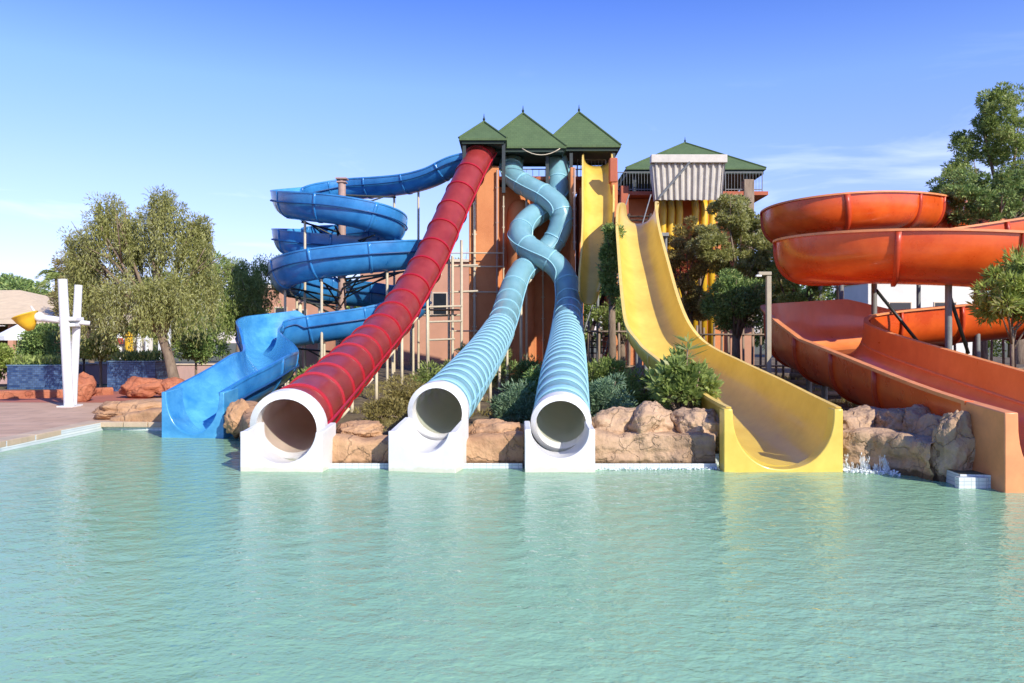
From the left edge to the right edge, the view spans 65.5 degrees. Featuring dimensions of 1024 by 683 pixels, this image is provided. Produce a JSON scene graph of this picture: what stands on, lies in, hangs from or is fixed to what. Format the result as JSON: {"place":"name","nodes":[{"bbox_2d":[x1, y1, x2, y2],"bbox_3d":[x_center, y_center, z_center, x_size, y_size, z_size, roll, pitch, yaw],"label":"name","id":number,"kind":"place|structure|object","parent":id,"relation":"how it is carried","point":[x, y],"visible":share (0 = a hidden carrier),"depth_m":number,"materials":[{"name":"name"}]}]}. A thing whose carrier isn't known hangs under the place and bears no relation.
{"place":"outdoors","nodes":[
{"label":"outdoors","id":0,"kind":"place"},
{"bbox_2d":[0,363,106,383],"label":"garden wall","id":1,"kind":"structure","parent":0,"point":[93,369],"depth_m":38.08,"materials":[{"name":"blue paint"}]},
{"bbox_2d":[0,397,161,437],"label":"deck","id":2,"kind":"structure","parent":0,"point":[16,418],"depth_m":21.63,"materials":[{"name":"concrete"}]},
{"bbox_2d":[11,279,89,406],"bbox_3d":[-14.188,0.035,24.561,2.127,3.946,0.887,0,0,-19],"label":"water feature","id":3,"kind":"object","parent":2,"relation":"on","point":[70,347],"visible":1,"depth_m":24.43,"materials":[{"name":"white paint"}]},
{"bbox_2d":[0,421,102,447],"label":"pool coping","id":4,"kind":"object","parent":2,"relation":"on","point":[30,436],"visible":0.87,"depth_m":17.27,"materials":[{"name":"stone"}]},
{"bbox_2d":[0,387,112,398],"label":"kerb wall","id":5,"kind":"structure","parent":2,"relation":"on","point":[21,394],"depth_m":28.32,"materials":[{"name":"ceramic"}]},
{"bbox_2d":[0,390,161,402],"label":"play floor","id":6,"kind":"structure","parent":2,"relation":"on","point":[116,396],"depth_m":27.60,"materials":[{"name":"red rubber"}]},
{"bbox_2d":[77,371,96,401],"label":"boulder","id":7,"kind":"object","parent":6,"relation":"on","point":[87,388],"visible":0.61,"depth_m":26.60,"materials":[{"name":"stone"}]},
{"bbox_2d":[106,348,167,390],"bbox_3d":[-15.396,1.154,32.993,2.000,1.812,1.685,0,0,0],"label":"planter","id":8,"kind":"object","parent":6,"relation":"on","point":[147,363],"visible":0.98,"depth_m":32.18,"materials":[{"name":"blue tile"}]},
{"bbox_2d":[118,376,162,397],"bbox_3d":[-13.181,1.669,28.511,1.800,0.913,1.204,0,0,0],"label":"boulder","id":9,"kind":"object","parent":6,"relation":"on","point":[135,387],"visible":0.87,"depth_m":28.10,"materials":[{"name":"stone"}]},
{"bbox_2d":[93,399,161,419],"bbox_3d":[-9.867,1.855,20.903,2.257,0.723,1.478,0,0,0],"label":"boulder","id":10,"kind":"object","parent":2,"relation":"on","point":[108,410],"visible":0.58,"depth_m":20.40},
{"bbox_2d":[100,421,161,426],"bbox_3d":[-9.330,2.050,19.910,1.841,0.130,0.361,0,0,2],"label":"pool coping back","id":11,"kind":"object","parent":2,"relation":"on","point":[127,424],"visible":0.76,"depth_m":19.74,"materials":[{"name":"stone"}]},
{"bbox_2d":[110,408,161,421],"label":"rock wall","id":12,"kind":"structure","parent":2,"relation":"on","point":[151,415],"depth_m":19.89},
{"bbox_2d":[50,183,229,377],"bbox_3d":[-14.466,-1.899,30.957,6.763,8.398,3.768,0,0,0],"label":"pepper tree","id":13,"kind":"object","parent":2,"relation":"on","point":[158,304],"visible":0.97,"depth_m":30.62,"materials":[{"name":"green plant"}]},
{"bbox_2d":[156,377,184,395],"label":"boulder","id":14,"kind":"object","parent":2,"relation":"on","point":[168,383],"visible":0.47,"depth_m":28.27,"materials":[{"name":"stone"}]},
{"bbox_2d":[117,332,152,359],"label":"play house","id":15,"kind":"structure","parent":0,"point":[146,347],"depth_m":39.93,"materials":[{"name":"white paint"}]},
{"bbox_2d":[176,363,215,379],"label":"garden wall","id":16,"kind":"structure","parent":0,"point":[186,371],"depth_m":37.08,"materials":[{"name":"pink paint"}]},
{"bbox_2d":[262,285,335,374],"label":"building","id":17,"kind":"structure","parent":0,"point":[311,359],"depth_m":48.00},
{"bbox_2d":[0,343,1007,474],"bbox_3d":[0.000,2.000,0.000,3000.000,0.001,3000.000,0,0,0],"label":"ground","id":18,"kind":"structure","parent":0,"point":[232,346],"depth_m":86.16,"materials":[{"name":"brown soil"}]},
{"bbox_2d":[0,342,20,379],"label":"bush","id":19,"kind":"object","parent":18,"relation":"on","point":[7,354],"visible":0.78,"depth_m":34.74,"materials":[{"name":"green plant"}]},
{"bbox_2d":[0,324,24,347],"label":"parasol","id":20,"kind":"object","parent":18,"relation":"on","point":[9,333],"visible":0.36,"depth_m":39.30,"materials":[{"name":"fabric"}]},
{"bbox_2d":[0,272,40,325],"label":"pine tree","id":21,"kind":"object","parent":18,"relation":"on","point":[11,275],"visible":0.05,"depth_m":89.84,"materials":[{"name":"green plant"}]},
{"bbox_2d":[0,275,71,336],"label":"tree","id":22,"kind":"object","parent":18,"relation":"on","point":[11,284],"visible":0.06,"depth_m":65.16,"materials":[{"name":"green plant"}]},
{"bbox_2d":[11,322,61,363],"bbox_3d":[-21.183,0.373,35.942,2.705,2.874,2.346,0,0,0],"label":"hedge","id":23,"kind":"object","parent":18,"relation":"on","point":[42,335],"visible":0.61,"depth_m":35.52,"materials":[{"name":"green plant"}]},
{"bbox_2d":[30,279,54,296],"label":"pine tree","id":24,"kind":"object","parent":18,"relation":"on","point":[37,283],"visible":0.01,"depth_m":93.94,"materials":[{"name":"green plant"}]},
{"bbox_2d":[6,353,82,388],"bbox_3d":[-20.116,1.256,34.370,2.377,1.609,1.766,0,0,0],"label":"planter","id":25,"kind":"object","parent":18,"relation":"on","point":[35,372],"visible":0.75,"depth_m":33.55,"materials":[{"name":"blue tile"}]},
{"bbox_2d":[32,267,63,292],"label":"palm tree","id":26,"kind":"object","parent":18,"relation":"on","point":[50,274],"visible":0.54,"depth_m":59.25,"materials":[{"name":"green plant"}]},
{"bbox_2d":[0,290,135,354],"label":"pavilion","id":27,"kind":"structure","parent":18,"relation":"on","point":[13,303],"depth_m":47.49,"materials":[{"name":"beige tile"}]},
{"bbox_2d":[43,250,130,362],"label":"olive tree","id":28,"kind":"object","parent":18,"relation":"on","point":[58,262],"visible":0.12,"depth_m":43.02,"materials":[{"name":"green plant"}]},
{"bbox_2d":[79,338,97,371],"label":"ball tree","id":29,"kind":"object","parent":18,"relation":"on","point":[83,359],"visible":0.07,"depth_m":35.95,"materials":[{"name":"green plant"}]},
{"bbox_2d":[79,330,120,387],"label":"ball tree","id":30,"kind":"object","parent":18,"relation":"on","point":[89,353],"visible":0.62,"depth_m":33.67,"materials":[{"name":"green plant"}]},
{"bbox_2d":[111,310,233,351],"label":"olive tree","id":31,"kind":"object","parent":18,"relation":"on","point":[179,338],"visible":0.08,"depth_m":51.80,"materials":[{"name":"green plant"}]},
{"bbox_2d":[149,250,238,362],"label":"tree","id":32,"kind":"object","parent":18,"relation":"on","point":[222,347],"visible":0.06,"depth_m":67.76,"materials":[{"name":"green plant"}]},
{"bbox_2d":[173,330,216,374],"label":"ball tree","id":33,"kind":"object","parent":18,"relation":"on","point":[202,351],"visible":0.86,"depth_m":32.72,"materials":[{"name":"green plant"}]},
{"bbox_2d":[203,254,282,351],"bbox_3d":[-13.512,-1.119,40.238,4.009,6.838,4.103,0,0,0],"label":"olive tree","id":34,"kind":"object","parent":18,"relation":"on","point":[247,291],"visible":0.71,"depth_m":39.41,"materials":[{"name":"green plant"}]},
{"bbox_2d":[295,299,411,372],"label":"arcade","id":35,"kind":"object","parent":18,"relation":"on","point":[300,302],"visible":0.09,"depth_m":43.89,"materials":[{"name":"beige paint"}]},
{"bbox_2d":[360,259,468,360],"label":"building","id":36,"kind":"structure","parent":18,"relation":"on","point":[438,350],"depth_m":50.00,"materials":[{"name":"paint"}]},
{"bbox_2d":[432,292,447,314],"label":"window","id":37,"kind":"structure","parent":36,"relation":"in","point":[438,298],"depth_m":49.92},
{"bbox_2d":[584,287,601,351],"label":"tree","id":38,"kind":"object","parent":18,"relation":"on","point":[587,308],"visible":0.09,"depth_m":75.02,"materials":[{"name":"green plant"}]},
{"bbox_2d":[641,334,723,411],"bbox_3d":[3.361,0.851,15.637,1.608,2.136,1.314,0,0,21],"label":"rubber shrub","id":39,"kind":"object","parent":18,"relation":"on","point":[681,376],"visible":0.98,"depth_m":15.42,"materials":[{"name":"green plant"}]},
{"bbox_2d":[702,408,719,452],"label":"boulder","id":40,"kind":"object","parent":18,"relation":"on","point":[711,412],"visible":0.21,"depth_m":14.55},
{"bbox_2d":[754,280,774,350],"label":"tree","id":41,"kind":"object","parent":18,"relation":"on","point":[756,341],"visible":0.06,"depth_m":77.29,"materials":[{"name":"green plant"}]},
{"bbox_2d":[773,284,835,299],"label":"tree","id":42,"kind":"object","parent":18,"relation":"on","point":[831,295],"visible":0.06,"depth_m":70.24,"materials":[{"name":"green plant"}]},
{"bbox_2d":[902,404,930,432],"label":"boulder","id":43,"kind":"object","parent":18,"relation":"on","point":[914,412],"visible":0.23,"depth_m":13.88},
{"bbox_2d":[987,290,1009,357],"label":"tree","id":44,"kind":"object","parent":18,"relation":"on","point":[1000,350],"visible":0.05,"depth_m":66.47,"materials":[{"name":"green plant"}]},
{"bbox_2d":[0,430,1023,682],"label":"pool water","id":45,"kind":"structure","parent":0,"point":[136,556],"depth_m":7.56,"materials":[{"name":"liquid"}]},
{"bbox_2d":[223,398,249,438],"bbox_3d":[-6.121,1.723,18.026,0.645,0.912,0.814,0,0,0],"label":"boulder","id":46,"kind":"object","parent":45,"relation":"in","point":[235,410],"visible":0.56,"depth_m":17.75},
{"bbox_2d":[239,401,257,438],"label":"rock wall","id":47,"kind":"structure","parent":45,"relation":"in","point":[245,420],"depth_m":17.41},
{"bbox_2d":[332,433,387,462],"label":"rock wall","id":48,"kind":"structure","parent":45,"relation":"in","point":[347,448],"depth_m":14.06,"materials":[{"name":"stone"}]},
{"bbox_2d":[466,431,522,466],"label":"rock wall","id":49,"kind":"structure","parent":45,"relation":"in","point":[501,447],"depth_m":14.06,"materials":[{"name":"stone"}]},
{"bbox_2d":[329,463,716,468],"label":"waterline tiles","id":50,"kind":"object","parent":45,"relation":"on","point":[473,465],"visible":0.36,"depth_m":13.84,"materials":[{"name":"tile"}]},
{"bbox_2d":[594,428,715,462],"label":"rock wall","id":51,"kind":"structure","parent":45,"relation":"in","point":[673,446],"depth_m":14.08,"materials":[{"name":"stone"}]},
{"bbox_2d":[595,465,899,475],"bbox_3d":[3.952,2.181,13.629,5.051,0.144,0.582,0,0,8],"label":"foam","id":52,"kind":"object","parent":45,"relation":"on","point":[868,471],"visible":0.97,"depth_m":13.69,"materials":[{"name":"liquid"}]},
{"bbox_2d":[843,452,889,471],"bbox_3d":[5.999,2.071,13.472,0.769,0.408,0.108,0,0,29],"label":"water trickle","id":53,"kind":"object","parent":45,"relation":"on","point":[886,467],"visible":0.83,"depth_m":13.46,"materials":[{"name":"liquid"}]},
{"bbox_2d":[843,427,933,480],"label":"rock wall","id":54,"kind":"structure","parent":45,"relation":"in","point":[906,453],"depth_m":13.38,"materials":[{"name":"stone"}]},
{"bbox_2d":[874,408,904,431],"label":"boulder","id":55,"kind":"object","parent":54,"relation":"on","point":[891,418],"visible":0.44,"depth_m":14.26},
{"bbox_2d":[911,413,942,435],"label":"boulder","id":56,"kind":"object","parent":54,"relation":"on","point":[926,424],"visible":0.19,"depth_m":13.34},
{"bbox_2d":[929,410,974,481],"bbox_3d":[6.988,1.847,12.643,0.753,1.558,0.656,0,0,0],"label":"boulder","id":57,"kind":"object","parent":45,"relation":"in","point":[952,447],"visible":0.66,"depth_m":12.43,"materials":[{"name":"stone"}]},
{"bbox_2d":[955,476,987,488],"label":"tiled pier","id":58,"kind":"structure","parent":45,"relation":"in","point":[967,482],"depth_m":11.94,"materials":[{"name":"white tile"}]},
{"bbox_2d":[0,0,1023,342],"label":"sky","id":59,"kind":"structure","parent":0,"point":[223,104],"materials":[{"name":"blue"}]},
{"bbox_2d":[336,354,1023,451],"bbox_3d":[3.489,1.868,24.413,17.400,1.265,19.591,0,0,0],"label":"grass","id":60,"kind":"structure","parent":0,"point":[392,424],"depth_m":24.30,"materials":[{"name":"green plant"}]},
{"bbox_2d":[288,364,313,382],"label":"shrub","id":61,"kind":"object","parent":60,"relation":"on","point":[298,374],"visible":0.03,"depth_m":23.43,"materials":[{"name":"green plant"}]},
{"bbox_2d":[162,153,462,437],"bbox_3d":[-6.456,-3.038,28.776,9.072,11.075,21.201,0,0,0],"label":"blue spiral slide","id":62,"kind":"object","parent":60,"relation":"on","point":[362,235],"visible":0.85,"depth_m":31.89,"materials":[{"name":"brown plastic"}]},
{"bbox_2d":[336,420,384,437],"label":"boulder","id":63,"kind":"object","parent":60,"relation":"on","point":[365,428],"visible":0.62,"depth_m":14.65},
{"bbox_2d":[240,145,496,471],"bbox_3d":[-3.220,-3.107,24.314,2.666,11.421,21.723,0,0,7],"label":"red tube slide","id":64,"kind":"object","parent":60,"relation":"on","point":[292,428],"visible":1,"depth_m":18.89,"materials":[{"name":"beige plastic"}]},
{"bbox_2d":[359,396,407,423],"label":"shrub","id":65,"kind":"object","parent":60,"relation":"on","point":[385,404],"visible":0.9,"depth_m":18.18,"materials":[{"name":"green plant"}]},
{"bbox_2d":[381,375,423,410],"bbox_3d":[-2.668,1.385,20.471,1.440,1.169,1.382,0,0,0],"label":"shrub","id":66,"kind":"object","parent":60,"relation":"on","point":[406,393],"visible":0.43,"depth_m":20.25,"materials":[{"name":"green plant"}]},
{"bbox_2d":[407,359,449,388],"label":"shrub","id":67,"kind":"object","parent":60,"relation":"on","point":[426,377],"visible":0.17,"depth_m":25.28,"materials":[{"name":"green plant"}]},
{"bbox_2d":[423,240,477,359],"bbox_3d":[-2.382,-1.163,31.500,2.111,6.126,3.220,0,0,0],"label":"pipe scaffold","id":68,"kind":"object","parent":60,"relation":"on","point":[452,306],"visible":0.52,"depth_m":30.96,"materials":[{"name":"metal"}]},
{"bbox_2d":[388,155,572,472],"bbox_3d":[0.339,-3.054,24.888,3.336,11.306,23.193,0,0,4],"label":"aqua tube slide","id":69,"kind":"object","parent":60,"relation":"on","point":[429,433],"visible":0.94,"depth_m":17.21,"materials":[{"name":"teal plastic"}]},
{"bbox_2d":[454,342,511,381],"bbox_3d":[-1.297,0.751,30.552,2.433,2.328,2.402,0,0,-30],"label":"shrub","id":70,"kind":"object","parent":60,"relation":"on","point":[503,364],"visible":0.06,"depth_m":30.28,"materials":[{"name":"green plant"}]},
{"bbox_2d":[468,418,523,446],"bbox_3d":[-0.329,1.738,14.734,1.308,0.651,0.994,0,0,0],"label":"boulder","id":71,"kind":"object","parent":60,"relation":"on","point":[495,425],"visible":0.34,"depth_m":14.48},
{"bbox_2d":[486,378,536,423],"bbox_3d":[0.086,1.378,17.532,1.292,1.186,1.140,0,0,-15],"label":"shrub","id":72,"kind":"object","parent":60,"relation":"on","point":[508,403],"visible":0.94,"depth_m":17.45,"materials":[{"name":"green plant"}]},
{"bbox_2d":[502,353,542,388],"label":"shrub","id":73,"kind":"object","parent":60,"relation":"on","point":[521,368],"visible":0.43,"depth_m":25.82,"materials":[{"name":"green plant"}]},
{"bbox_2d":[514,364,540,415],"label":"shrub","id":74,"kind":"object","parent":60,"relation":"on","point":[533,375],"visible":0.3,"depth_m":18.44,"materials":[{"name":"green plant"}]},
{"bbox_2d":[450,108,621,374],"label":"slide tower","id":75,"kind":"structure","parent":60,"relation":"on","point":[497,207],"depth_m":35.10,"materials":[{"name":"orange paint"}]},
{"bbox_2d":[507,155,594,471],"bbox_3d":[1.283,-2.969,25.036,2.968,11.135,23.131,0,0,0],"label":"aqua tube slide","id":76,"kind":"object","parent":60,"relation":"on","point":[562,428],"visible":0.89,"depth_m":16.70,"materials":[{"name":"blue paint"}]},
{"bbox_2d":[578,153,614,360],"bbox_3d":[3.489,-3.296,32.490,1.409,10.391,7.091,0,0,7],"label":"yellow slide","id":77,"kind":"object","parent":60,"relation":"on","point":[598,203],"visible":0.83,"depth_m":32.09,"materials":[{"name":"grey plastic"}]},
{"bbox_2d":[587,352,631,396],"bbox_3d":[2.501,1.100,21.576,1.654,1.667,1.352,0,0,32],"label":"shrub","id":78,"kind":"object","parent":60,"relation":"on","point":[606,366],"visible":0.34,"depth_m":21.25,"materials":[{"name":"green plant"}]},
{"bbox_2d":[591,300,627,370],"bbox_3d":[4.302,-0.016,31.018,2.604,3.433,2.247,0,0,-40],"label":"leafy tree","id":79,"kind":"object","parent":60,"relation":"on","point":[604,318],"visible":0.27,"depth_m":30.85,"materials":[{"name":"green plant"}]},
{"bbox_2d":[595,222,627,368],"bbox_3d":[3.533,-1.292,28.247,1.146,5.984,1.131,0,0,15],"label":"leafy tree","id":80,"kind":"object","parent":60,"relation":"on","point":[607,275],"visible":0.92,"depth_m":28.07,"materials":[{"name":"green plant"}]},
{"bbox_2d":[588,371,637,416],"bbox_3d":[2.082,1.304,17.411,1.546,1.363,1.315,0,0,36],"label":"shrub","id":81,"kind":"object","parent":60,"relation":"on","point":[597,392],"visible":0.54,"depth_m":17.20,"materials":[{"name":"green plant"}]},
{"bbox_2d":[585,321,642,378],"bbox_3d":[3.896,0.487,28.973,2.458,2.628,0.155,0,0,0],"label":"pole fence","id":82,"kind":"object","parent":60,"relation":"on","point":[588,331],"visible":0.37,"depth_m":28.96,"materials":[{"name":"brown wood"}]},
{"bbox_2d":[591,406,637,433],"bbox_3d":[2.003,1.596,14.720,1.320,0.827,0.809,0,0,0],"label":"boulder","id":83,"kind":"object","parent":60,"relation":"on","point":[618,419],"visible":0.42,"depth_m":14.42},
{"bbox_2d":[584,194,651,377],"bbox_3d":[4.757,-2.761,35.750,1.294,9.323,9.641,0,0,21],"label":"stairway","id":84,"kind":"object","parent":60,"relation":"on","point":[592,347],"visible":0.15,"depth_m":33.79,"materials":[{"name":"brown wood"}]},
{"bbox_2d":[604,366,663,407],"bbox_3d":[3.208,1.273,20.482,1.847,1.368,1.503,0,0,-20],"label":"shrub","id":85,"kind":"object","parent":60,"relation":"on","point":[640,395],"visible":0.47,"depth_m":20.26,"materials":[{"name":"green plant"}]},
{"bbox_2d":[627,401,675,433],"bbox_3d":[2.594,1.491,14.807,0.976,0.804,1.634,0,0,36],"label":"boulder","id":86,"kind":"object","parent":60,"relation":"on","point":[654,416],"visible":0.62,"depth_m":14.31,"materials":[{"name":"stone"}]},
{"bbox_2d":[673,254,699,302],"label":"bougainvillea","id":87,"kind":"object","parent":60,"relation":"on","point":[684,268],"visible":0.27,"depth_m":39.58,"materials":[{"name":"plant"}]},
{"bbox_2d":[667,215,718,325],"bbox_3d":[8.243,-2.125,36.875,3.179,7.650,2.748,0,0,0],"label":"leafy tree","id":88,"kind":"object","parent":60,"relation":"on","point":[685,281],"visible":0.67,"depth_m":36.61,"materials":[{"name":"green plant"}]},
{"bbox_2d":[670,407,719,438],"bbox_3d":[3.260,1.602,14.670,0.710,0.809,1.221,0,0,-24],"label":"boulder","id":89,"kind":"object","parent":60,"relation":"on","point":[686,420],"visible":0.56,"depth_m":14.32,"materials":[{"name":"stone"}]},
{"bbox_2d":[684,237,715,336],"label":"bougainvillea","id":90,"kind":"object","parent":60,"relation":"on","point":[699,283],"depth_m":40.54,"materials":[{"name":"plant"}]},
{"bbox_2d":[616,201,842,471],"bbox_3d":[4.641,-1.456,24.103,3.001,8.120,21.331,0,0,2],"label":"yellow slide","id":91,"kind":"object","parent":60,"relation":"on","point":[769,422],"visible":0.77,"depth_m":17.92,"materials":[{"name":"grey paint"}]},
{"bbox_2d":[685,192,782,314],"bbox_3d":[9.871,-2.458,35.264,4.625,8.316,2.990,0,0,0],"label":"leafy tree","id":92,"kind":"object","parent":60,"relation":"on","point":[737,219],"visible":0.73,"depth_m":34.63,"materials":[{"name":"green plant"}]},
{"bbox_2d":[699,268,779,359],"bbox_3d":[7.761,-0.429,26.959,2.688,4.258,2.405,0,0,0],"label":"dark ball tree","id":93,"kind":"object","parent":60,"relation":"on","point":[736,305],"visible":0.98,"depth_m":26.71,"materials":[{"name":"green plant"}]},
{"bbox_2d":[724,321,755,363],"bbox_3d":[9.572,0.260,33.600,1.200,2.280,1.200,0,0,0],"label":"pump hut","id":94,"kind":"object","parent":60,"relation":"on","point":[747,342],"visible":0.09,"depth_m":33.10,"materials":[{"name":"beige concrete"}]},
{"bbox_2d":[696,324,799,379],"bbox_3d":[9.344,0.542,30.973,5.101,2.518,0.155,0,0,0],"label":"pole fence","id":95,"kind":"object","parent":60,"relation":"on","point":[760,365],"visible":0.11,"depth_m":30.96,"materials":[{"name":"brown wood"}]},
{"bbox_2d":[756,272,771,372],"bbox_3d":[6.634,0.024,21.000,0.400,3.752,0.120,0,0,0],"label":"lamp post","id":96,"kind":"object","parent":60,"relation":"on","point":[768,323],"visible":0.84,"depth_m":20.94,"materials":[{"name":"metal"}]},
{"bbox_2d":[789,372,802,379],"bbox_3d":[11.081,1.500,26.547,3.660,1.000,0.246,0,0,0],"label":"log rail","id":97,"kind":"object","parent":60,"relation":"on","point":[792,375],"visible":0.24,"depth_m":26.44,"materials":[{"name":"brown wood"}]},
{"bbox_2d":[786,380,817,384],"bbox_3d":[9.244,1.575,24.547,2.307,0.850,0.246,0,0,0],"label":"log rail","id":98,"kind":"object","parent":60,"relation":"on","point":[798,382],"visible":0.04,"depth_m":24.43,"materials":[{"name":"brown wood"}]},
{"bbox_2d":[759,248,846,377],"bbox_3d":[11.624,-1.187,33.073,3.166,5.775,3.072,0,0,-31],"label":"leafy tree","id":99,"kind":"object","parent":60,"relation":"on","point":[794,295],"visible":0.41,"depth_m":32.50,"materials":[{"name":"green plant"}]},
{"bbox_2d":[812,391,839,395],"bbox_3d":[9.398,1.740,24.547,2.615,0.520,0.246,0,0,0],"label":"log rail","id":100,"kind":"object","parent":60,"relation":"on","point":[830,393],"visible":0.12,"depth_m":24.43,"materials":[{"name":"brown wood"}]},
{"bbox_2d":[843,405,881,429],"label":"boulder","id":101,"kind":"object","parent":60,"relation":"on","point":[859,417],"visible":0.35,"depth_m":14.65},
{"bbox_2d":[760,190,1023,492],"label":"orange raft slide","id":102,"kind":"object","parent":60,"relation":"on","point":[873,354],"visible":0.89,"depth_m":20.51,"materials":[{"name":"plastic"}]},
{"bbox_2d":[926,81,1023,363],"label":"eucalyptus tree","id":103,"kind":"object","parent":60,"relation":"on","point":[995,128],"visible":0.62,"depth_m":45.89,"materials":[{"name":"green plant"}]},
{"bbox_2d":[939,166,1023,359],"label":"eucalyptus tree","id":104,"kind":"object","parent":60,"relation":"on","point":[989,204],"visible":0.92,"depth_m":30.43,"materials":[{"name":"green plant"}]},
{"bbox_2d":[953,339,1023,368],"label":"pole fence","id":105,"kind":"object","parent":60,"relation":"on","point":[1003,351],"visible":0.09,"depth_m":29.96,"materials":[{"name":"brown wood"}]},
{"bbox_2d":[965,243,1023,366],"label":"oleander","id":106,"kind":"object","parent":60,"relation":"on","point":[1006,283],"visible":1,"depth_m":18.21,"materials":[{"name":"green plant"}]},
{"bbox_2d":[618,140,767,364],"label":"slide tower","id":107,"kind":"structure","parent":0,"point":[679,183],"depth_m":43.20,"materials":[{"name":"green"}]},
{"bbox_2d":[834,284,973,354],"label":"building","id":108,"kind":"structure","parent":0,"point":[899,296],"depth_m":62.00,"materials":[{"name":"paint"}]},
{"bbox_2d":[889,302,911,309],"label":"window","id":109,"kind":"structure","parent":108,"relation":"in","point":[895,305],"depth_m":61.93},
{"label":"pool floor","id":110,"kind":"structure","parent":0,"visible":0},
{"bbox_2d":[0,423,990,487],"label":"pool wall","id":111,"kind":"structure","parent":110,"relation":"on","point":[96,427],"depth_m":17.97,"materials":[{"name":"white tile"}]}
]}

